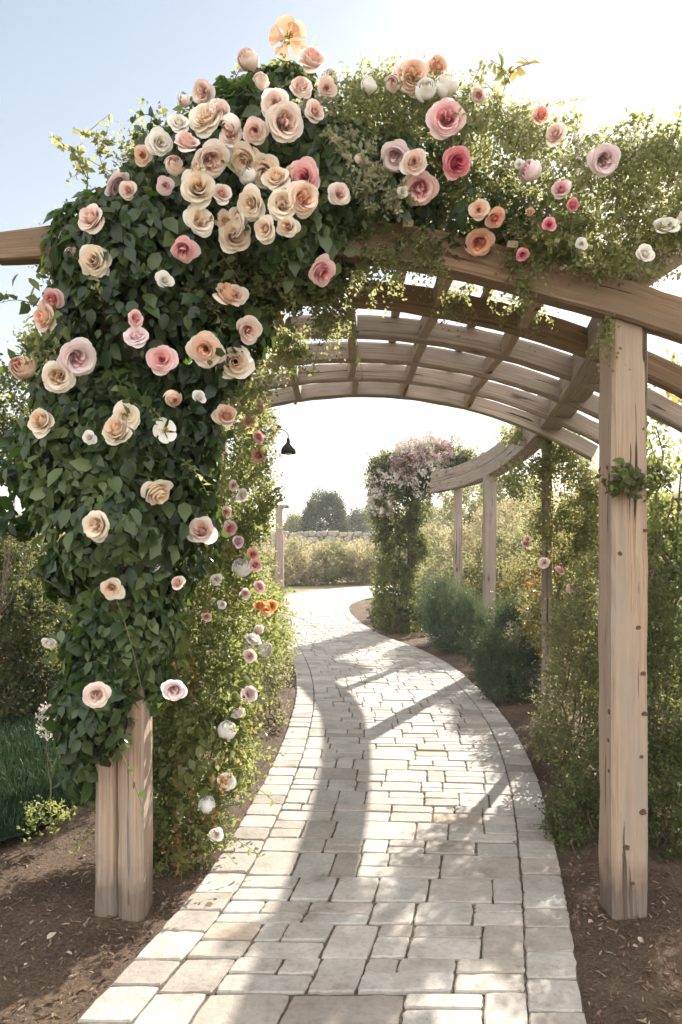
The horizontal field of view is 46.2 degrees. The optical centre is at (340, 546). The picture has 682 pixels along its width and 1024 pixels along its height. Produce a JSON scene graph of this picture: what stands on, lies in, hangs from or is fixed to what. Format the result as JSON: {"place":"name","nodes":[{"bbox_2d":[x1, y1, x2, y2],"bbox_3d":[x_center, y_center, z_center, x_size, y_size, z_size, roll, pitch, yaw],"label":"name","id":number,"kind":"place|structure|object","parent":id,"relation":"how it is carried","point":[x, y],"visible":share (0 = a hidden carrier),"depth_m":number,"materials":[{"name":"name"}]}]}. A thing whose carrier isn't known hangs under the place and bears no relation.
{"place":"outdoors","nodes":[
{"label":"outdoors","id":0,"kind":"place"},
{"bbox_2d":[0,713,89,840],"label":"lawn","id":1,"kind":"structure","parent":0,"point":[16,834],"depth_m":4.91,"materials":[{"name":"plant"}]},
{"bbox_2d":[0,328,44,617],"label":"tree","id":2,"kind":"object","parent":1,"relation":"on","point":[6,381],"visible":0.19,"depth_m":6.27,"materials":[{"name":"green plant"}]},
{"bbox_2d":[263,530,390,545],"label":"stone wall","id":3,"kind":"structure","parent":0,"point":[322,535],"depth_m":45.31,"materials":[{"name":"beige stone"}]},
{"bbox_2d":[75,583,586,1023],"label":"path","id":4,"kind":"structure","parent":0,"point":[253,988],"depth_m":3.95,"materials":[{"name":"stone"}]},
{"bbox_2d":[274,505,288,601],"bbox_3d":[-1.775,0.237,23.001,0.550,2.866,0.264,0,0,0],"label":"timber post","id":5,"kind":"object","parent":4,"relation":"on","point":[279,541],"visible":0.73,"depth_m":22.88,"materials":[{"name":"brown wood"}]},
{"bbox_2d":[78,586,585,1023],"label":"path border","id":6,"kind":"object","parent":4,"relation":"on","point":[554,997],"visible":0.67,"depth_m":3.75,"materials":[{"name":"stone"}]},
{"bbox_2d":[0,0,681,532],"label":"sky","id":7,"kind":"structure","parent":0,"point":[65,65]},
{"bbox_2d":[28,558,681,629],"bbox_3d":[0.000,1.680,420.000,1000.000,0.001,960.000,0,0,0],"label":"ground","id":8,"kind":"structure","parent":0,"point":[298,588],"depth_m":33.74,"materials":[{"name":"beige soil"}]},
{"bbox_2d":[251,538,301,583],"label":"meadow bush","id":9,"kind":"object","parent":8,"relation":"on","point":[268,549],"visible":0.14,"depth_m":34.78,"materials":[{"name":"green plant"}]},
{"bbox_2d":[269,534,313,586],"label":"meadow bush","id":10,"kind":"object","parent":8,"relation":"on","point":[295,559],"visible":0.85,"depth_m":33.66,"materials":[{"name":"green plant"}]},
{"bbox_2d":[284,538,319,582],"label":"meadow bush","id":11,"kind":"object","parent":8,"relation":"on","point":[307,546],"visible":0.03,"depth_m":36.76,"materials":[{"name":"green plant"}]},
{"bbox_2d":[290,540,337,585],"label":"meadow bush","id":12,"kind":"object","parent":8,"relation":"on","point":[317,568],"visible":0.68,"depth_m":34.31,"materials":[{"name":"green plant"}]},
{"bbox_2d":[302,541,348,583],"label":"meadow bush","id":13,"kind":"object","parent":8,"relation":"on","point":[338,559],"visible":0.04,"depth_m":36.36,"materials":[{"name":"green plant"}]},
{"bbox_2d":[311,535,356,584],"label":"meadow bush","id":14,"kind":"object","parent":8,"relation":"on","point":[337,573],"visible":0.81,"depth_m":34.67,"materials":[{"name":"green plant"}]},
{"bbox_2d":[199,546,473,582],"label":"meadow rise","id":15,"kind":"structure","parent":8,"relation":"on","point":[370,578],"depth_m":40.27,"materials":[{"name":"green plant"}]},
{"bbox_2d":[271,529,305,570],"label":"meadow bush","id":16,"kind":"object","parent":15,"relation":"on","point":[290,542],"visible":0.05,"depth_m":37.53,"materials":[{"name":"green plant"}]},
{"bbox_2d":[272,510,312,545],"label":"round tree","id":17,"kind":"object","parent":15,"relation":"on","point":[290,523],"visible":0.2,"depth_m":69.49,"materials":[{"name":"green plant"}]},
{"bbox_2d":[296,482,351,545],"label":"round tree","id":18,"kind":"object","parent":15,"relation":"on","point":[329,508],"visible":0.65,"depth_m":55.04,"materials":[{"name":"green plant"}]},
{"bbox_2d":[347,501,371,532],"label":"round tree","id":19,"kind":"object","parent":15,"relation":"on","point":[356,521],"visible":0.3,"depth_m":74.60,"materials":[{"name":"green plant"}]},
{"bbox_2d":[360,503,380,531],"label":"round tree","id":20,"kind":"object","parent":15,"relation":"on","point":[368,517],"visible":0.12,"depth_m":94.32,"materials":[{"name":"green plant"}]},
{"bbox_2d":[393,526,435,571],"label":"meadow bush","id":21,"kind":"object","parent":15,"relation":"on","point":[403,553],"visible":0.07,"depth_m":39.41,"materials":[{"name":"green plant"}]},
{"bbox_2d":[400,499,453,544],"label":"round tree","id":22,"kind":"object","parent":15,"relation":"on","point":[436,511],"visible":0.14,"depth_m":88.67,"materials":[{"name":"green plant"}]},
{"bbox_2d":[407,512,462,564],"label":"meadow bush","id":23,"kind":"object","parent":15,"relation":"on","point":[433,536],"visible":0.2,"depth_m":41.15,"materials":[{"name":"green plant"}]},
{"bbox_2d":[440,514,496,543],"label":"meadow bush","id":24,"kind":"object","parent":15,"relation":"on","point":[452,526],"visible":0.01,"depth_m":44.87,"materials":[{"name":"green plant"}]},
{"bbox_2d":[468,494,532,516],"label":"round tree","id":25,"kind":"object","parent":15,"relation":"on","point":[482,506],"depth_m":79.61,"materials":[{"name":"green plant"}]},
{"bbox_2d":[649,485,681,503],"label":"round tree","id":26,"kind":"object","parent":15,"relation":"on","point":[671,490],"depth_m":59.69,"materials":[{"name":"green plant"}]},
{"bbox_2d":[0,600,681,1023],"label":"mulch bed","id":27,"kind":"object","parent":8,"relation":"on","point":[120,948],"visible":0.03,"depth_m":3.48,"materials":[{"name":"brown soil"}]},
{"bbox_2d":[1,523,63,657],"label":"sunny bush","id":28,"kind":"object","parent":27,"relation":"on","point":[36,535],"visible":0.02,"depth_m":11.28,"materials":[{"name":"green plant"}]},
{"bbox_2d":[0,510,72,720],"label":"garden hedge","id":29,"kind":"object","parent":27,"relation":"on","point":[26,647],"visible":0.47,"depth_m":7.46,"materials":[{"name":"green plant"}]},
{"bbox_2d":[16,701,77,845],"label":"white flower plant","id":30,"kind":"object","parent":27,"relation":"on","point":[63,816],"visible":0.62,"depth_m":4.39,"materials":[{"name":"green plant"}]},
{"bbox_2d":[69,378,321,879],"bbox_3d":[-0.777,0.400,4.644,1.101,3.131,2.005,0,0,10],"label":"rose shrub","id":31,"kind":"object","parent":27,"relation":"on","point":[239,572],"visible":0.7,"depth_m":4.32,"materials":[{"name":"green plant"}]},
{"bbox_2d":[231,597,305,732],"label":"lavender bush","id":32,"kind":"object","parent":27,"relation":"on","point":[279,678],"visible":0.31,"depth_m":7.41,"materials":[{"name":"green plant"}]},
{"bbox_2d":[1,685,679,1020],"bbox_3d":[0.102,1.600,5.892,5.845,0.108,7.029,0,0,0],"label":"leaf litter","id":33,"kind":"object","parent":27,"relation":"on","point":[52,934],"visible":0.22,"depth_m":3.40,"materials":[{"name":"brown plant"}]},
{"bbox_2d":[0,219,681,921],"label":"pergola","id":34,"kind":"object","parent":27,"relation":"on","point":[624,405],"visible":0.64,"depth_m":3.56,"materials":[{"name":"brown wood"}]},
{"bbox_2d":[0,15,415,816],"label":"climbing rose","id":35,"kind":"object","parent":34,"relation":"attached to","point":[242,179],"visible":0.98,"depth_m":3.29,"materials":[{"name":"green plant"}]},
{"bbox_2d":[214,390,284,698],"bbox_3d":[-0.816,0.070,6.767,0.712,3.163,0.828,0,0,0],"label":"climbing vine","id":36,"kind":"object","parent":34,"relation":"attached to","point":[232,499],"visible":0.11,"depth_m":6.74,"materials":[{"name":"green plant"}]},
{"bbox_2d":[229,429,295,454],"bbox_3d":[-0.685,-0.902,6.900,0.593,0.227,0.132,0,0,0],"label":"hanging lamp","id":37,"kind":"object","parent":34,"relation":"attached to","point":[288,448],"visible":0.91,"depth_m":6.87,"materials":[{"name":"metal"}]},
{"bbox_2d":[361,429,483,629],"bbox_3d":[1.632,-0.302,15.662,2.532,3.969,1.745,0,0,0],"label":"climbing rose","id":38,"kind":"object","parent":34,"relation":"attached to","point":[407,471],"visible":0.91,"depth_m":15.44,"materials":[{"name":"green plant"}]},
{"bbox_2d":[265,47,681,389],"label":"flowering vine","id":39,"kind":"object","parent":34,"relation":"attached to","point":[437,188],"visible":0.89,"depth_m":3.31,"materials":[{"name":"green plant"}]},
{"bbox_2d":[487,414,598,732],"bbox_3d":[1.821,0.197,6.942,0.915,2.913,1.824,0,0,-35],"label":"climbing vine","id":40,"kind":"object","parent":34,"relation":"attached to","point":[582,500],"visible":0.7,"depth_m":6.79,"materials":[{"name":"green plant"}]},
{"bbox_2d":[365,593,427,634],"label":"shrub","id":41,"kind":"object","parent":27,"relation":"on","point":[401,627],"visible":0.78,"depth_m":14.85,"materials":[{"name":"green plant"}]},
{"bbox_2d":[372,551,466,609],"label":"tall shrub","id":42,"kind":"object","parent":27,"relation":"on","point":[438,563],"visible":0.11,"depth_m":17.94,"materials":[{"name":"green plant"}]},
{"bbox_2d":[409,566,498,656],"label":"rosemary bush","id":43,"kind":"object","parent":27,"relation":"on","point":[438,618],"visible":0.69,"depth_m":12.12,"materials":[{"name":"green plant"}]},
{"bbox_2d":[425,516,534,637],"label":"tall shrub","id":44,"kind":"object","parent":27,"relation":"on","point":[473,575],"visible":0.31,"depth_m":14.24,"materials":[{"name":"green plant"}]},
{"bbox_2d":[437,502,524,606],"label":"tall shrub","id":45,"kind":"object","parent":27,"relation":"on","point":[465,536],"visible":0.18,"depth_m":18.86,"materials":[{"name":"green plant"}]},
{"bbox_2d":[464,488,539,594],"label":"tall shrub","id":46,"kind":"object","parent":27,"relation":"on","point":[507,506],"visible":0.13,"depth_m":20.57,"materials":[{"name":"green plant"}]},
{"bbox_2d":[451,586,567,705],"bbox_3d":[1.890,1.045,8.990,1.151,1.259,2.088,0,0,0],"label":"rosemary bush","id":47,"kind":"object","parent":27,"relation":"on","point":[494,659],"visible":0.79,"depth_m":8.54,"materials":[{"name":"green plant"}]},
{"bbox_2d":[490,526,598,700],"bbox_3d":[2.313,0.679,8.786,1.196,1.964,2.529,0,0,0],"label":"rust tipped shrub","id":48,"kind":"object","parent":27,"relation":"on","point":[534,602],"visible":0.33,"depth_m":8.18,"materials":[{"name":"green plant"}]},
{"bbox_2d":[504,505,597,644],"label":"tall shrub","id":49,"kind":"object","parent":27,"relation":"on","point":[520,545],"visible":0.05,"depth_m":13.05,"materials":[{"name":"green plant"}]},
{"bbox_2d":[531,712,599,854],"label":"bush","id":50,"kind":"object","parent":27,"relation":"on","point":[579,800],"visible":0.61,"depth_m":4.57,"materials":[{"name":"green plant"}]},
{"bbox_2d":[520,542,674,780],"bbox_3d":[1.890,0.777,5.987,1.308,1.765,0.977,0,0,-40],"label":"silvery bush","id":51,"kind":"object","parent":27,"relation":"on","point":[578,671],"visible":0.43,"depth_m":5.87,"materials":[{"name":"green plant"}]},
{"bbox_2d":[573,487,681,862],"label":"evergreen bush","id":52,"kind":"object","parent":27,"relation":"on","point":[664,757],"visible":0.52,"depth_m":4.49,"materials":[{"name":"green plant"}]},
{"bbox_2d":[586,349,681,703],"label":"leafy shrub","id":53,"kind":"object","parent":27,"relation":"on","point":[657,543],"visible":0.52,"depth_m":4.75,"materials":[{"name":"green plant"}]},
{"bbox_2d":[588,485,681,662],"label":"tall shrub","id":54,"kind":"object","parent":27,"relation":"on","point":[659,557],"visible":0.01,"depth_m":9.77,"materials":[{"name":"green plant"}]},
{"bbox_2d":[660,546,681,702],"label":"tall shrub","id":55,"kind":"object","parent":27,"relation":"on","point":[675,651],"visible":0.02,"depth_m":8.07,"materials":[{"name":"green plant"}]},
{"bbox_2d":[339,537,375,582],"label":"meadow bush","id":56,"kind":"object","parent":8,"relation":"on","point":[359,546],"visible":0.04,"depth_m":36.91,"materials":[{"name":"green plant"}]},
{"bbox_2d":[345,538,380,585],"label":"meadow bush","id":57,"kind":"object","parent":8,"relation":"on","point":[356,561],"visible":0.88,"depth_m":34.55,"materials":[{"name":"green plant"}]},
{"bbox_2d":[359,539,387,584],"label":"meadow bush","id":58,"kind":"object","parent":8,"relation":"on","point":[369,569],"visible":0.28,"depth_m":34.65,"materials":[{"name":"green plant"}]},
{"bbox_2d":[419,466,556,583],"bbox_3d":[4.860,-0.588,25.863,4.533,4.497,3.553,0,0,0],"label":"tall shrub","id":59,"kind":"object","parent":8,"relation":"on","point":[466,497],"visible":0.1,"depth_m":25.72,"materials":[{"name":"green plant"}]}
]}

